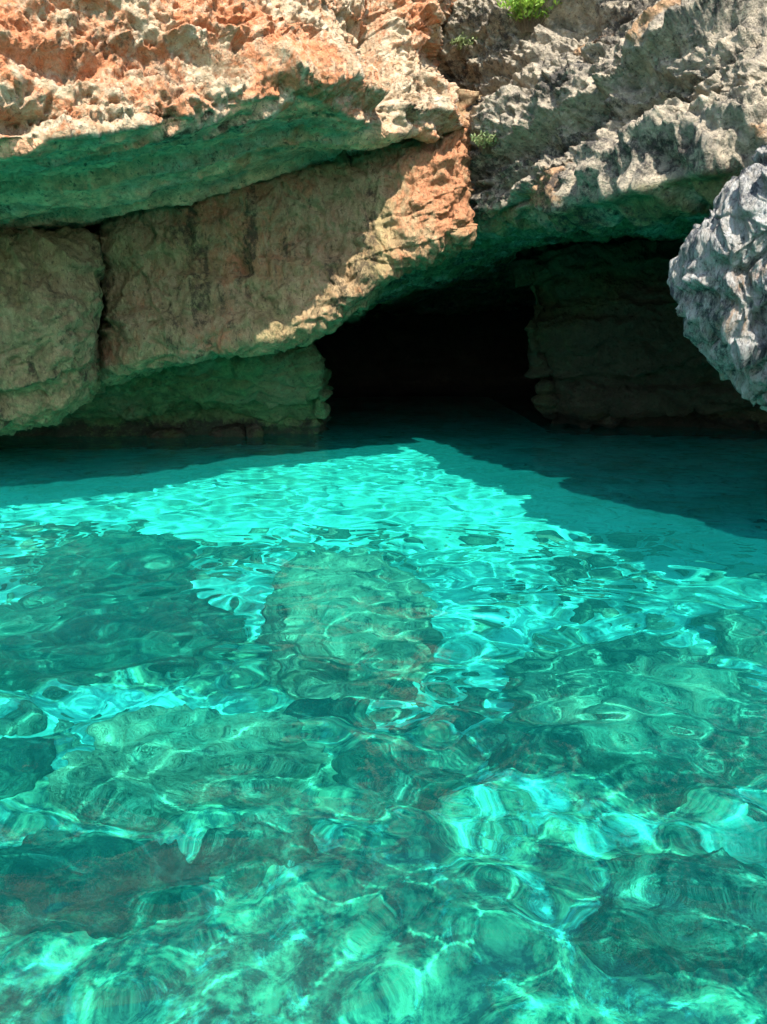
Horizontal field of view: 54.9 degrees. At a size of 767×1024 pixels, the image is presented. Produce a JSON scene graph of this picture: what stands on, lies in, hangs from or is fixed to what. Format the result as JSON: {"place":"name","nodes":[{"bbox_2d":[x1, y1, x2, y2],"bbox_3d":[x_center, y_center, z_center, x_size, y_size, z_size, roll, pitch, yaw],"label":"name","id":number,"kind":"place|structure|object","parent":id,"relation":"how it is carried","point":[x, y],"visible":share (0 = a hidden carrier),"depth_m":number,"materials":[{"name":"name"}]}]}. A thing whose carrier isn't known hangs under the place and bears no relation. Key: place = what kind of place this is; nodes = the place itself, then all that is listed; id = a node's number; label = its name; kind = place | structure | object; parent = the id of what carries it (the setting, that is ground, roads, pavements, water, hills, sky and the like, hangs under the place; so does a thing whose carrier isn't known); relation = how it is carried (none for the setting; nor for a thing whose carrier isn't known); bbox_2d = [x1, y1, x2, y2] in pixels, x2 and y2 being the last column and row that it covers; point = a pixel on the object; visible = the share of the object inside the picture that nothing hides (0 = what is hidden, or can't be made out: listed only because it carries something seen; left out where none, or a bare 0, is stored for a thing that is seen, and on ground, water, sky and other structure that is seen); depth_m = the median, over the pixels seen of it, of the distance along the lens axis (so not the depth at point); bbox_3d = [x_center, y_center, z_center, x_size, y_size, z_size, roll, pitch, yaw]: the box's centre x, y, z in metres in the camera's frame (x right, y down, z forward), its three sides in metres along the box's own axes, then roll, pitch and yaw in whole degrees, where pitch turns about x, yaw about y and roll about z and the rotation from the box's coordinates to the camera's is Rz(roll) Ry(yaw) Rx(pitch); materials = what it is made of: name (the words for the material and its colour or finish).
{"place":"outdoors","nodes":[
{"label":"outdoors","id":0,"kind":"place"},
{"bbox_2d":[2,326,353,436],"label":"cave wall","id":1,"kind":"structure","parent":0,"point":[287,391],"depth_m":17.24,"materials":[{"name":"stone"}]},
{"bbox_2d":[0,225,105,435],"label":"boulder","id":2,"kind":"object","parent":1,"relation":"on","point":[51,301],"visible":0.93,"depth_m":11.86,"materials":[{"name":"stone"}]},
{"bbox_2d":[0,0,465,233],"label":"cliff","id":3,"kind":"structure","parent":0,"point":[110,108],"depth_m":9.92,"materials":[{"name":"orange stone"}]},
{"bbox_2d":[0,392,766,1023],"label":"water","id":4,"kind":"structure","parent":0,"point":[412,708],"depth_m":4.42,"materials":[{"name":"teal liquid"}]},
{"bbox_2d":[146,427,188,437],"bbox_3d":[-5.349,-1.889,18.321,1.024,0.400,0.642,-7,15,-29],"label":"shore rock","id":5,"kind":"object","parent":4,"relation":"in","point":[172,432],"visible":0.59,"depth_m":18.11,"materials":[{"name":"stone"}]},
{"bbox_2d":[209,423,245,436],"bbox_3d":[-3.883,-1.961,18.614,1.011,0.533,0.773,0,13,0],"label":"shore rock","id":6,"kind":"object","parent":4,"relation":"in","point":[234,429],"visible":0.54,"depth_m":18.31,"materials":[{"name":"stone"}]},
{"bbox_2d":[246,423,263,436],"bbox_3d":[-3.181,-1.894,18.330,0.449,0.610,0.394,-3,13,-13],"label":"shore rock","id":7,"kind":"object","parent":4,"relation":"in","point":[254,430],"visible":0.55,"depth_m":18.17,"materials":[{"name":"stone"}]},
{"bbox_2d":[365,0,766,317],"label":"cliff","id":8,"kind":"structure","parent":0,"point":[605,121],"depth_m":11.20,"materials":[{"name":"grey stone"}]},
{"bbox_2d":[93,89,481,386],"bbox_3d":[-2.663,-6.979,20.017,9.633,6.583,15.838,0,13,0],"label":"rock slab","id":9,"kind":"object","parent":8,"relation":"attached to","point":[305,257],"visible":0.9,"depth_m":12.91,"materials":[{"name":"stone"}]},
{"bbox_2d":[450,32,476,56],"bbox_3d":[1.521,-8.892,14.002,0.486,0.357,0.384,-5,14,-23],"label":"cliff plant","id":10,"kind":"object","parent":8,"relation":"on","point":[462,39],"visible":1,"depth_m":14.02,"materials":[{"name":"green plant"}]},
{"bbox_2d":[470,130,497,154],"bbox_3d":[1.845,-6.409,12.749,0.753,0.365,0.418,-4,13,-18],"label":"cliff plant","id":11,"kind":"object","parent":8,"relation":"on","point":[485,141],"visible":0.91,"depth_m":12.78,"materials":[{"name":"green plant"}]},
{"bbox_2d":[496,0,562,31],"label":"cliff plant","id":12,"kind":"object","parent":8,"relation":"on","point":[525,11],"visible":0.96,"depth_m":13.11,"materials":[{"name":"green plant"}]},
{"bbox_2d":[667,144,766,410],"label":"hanging rock","id":13,"kind":"object","parent":8,"relation":"hanging from","point":[717,279],"visible":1,"depth_m":8.18,"materials":[{"name":"stone"}]},
{"bbox_2d":[509,236,766,430],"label":"cave wall","id":14,"kind":"structure","parent":0,"point":[610,345],"depth_m":18.38,"materials":[{"name":"stone"}]}
]}

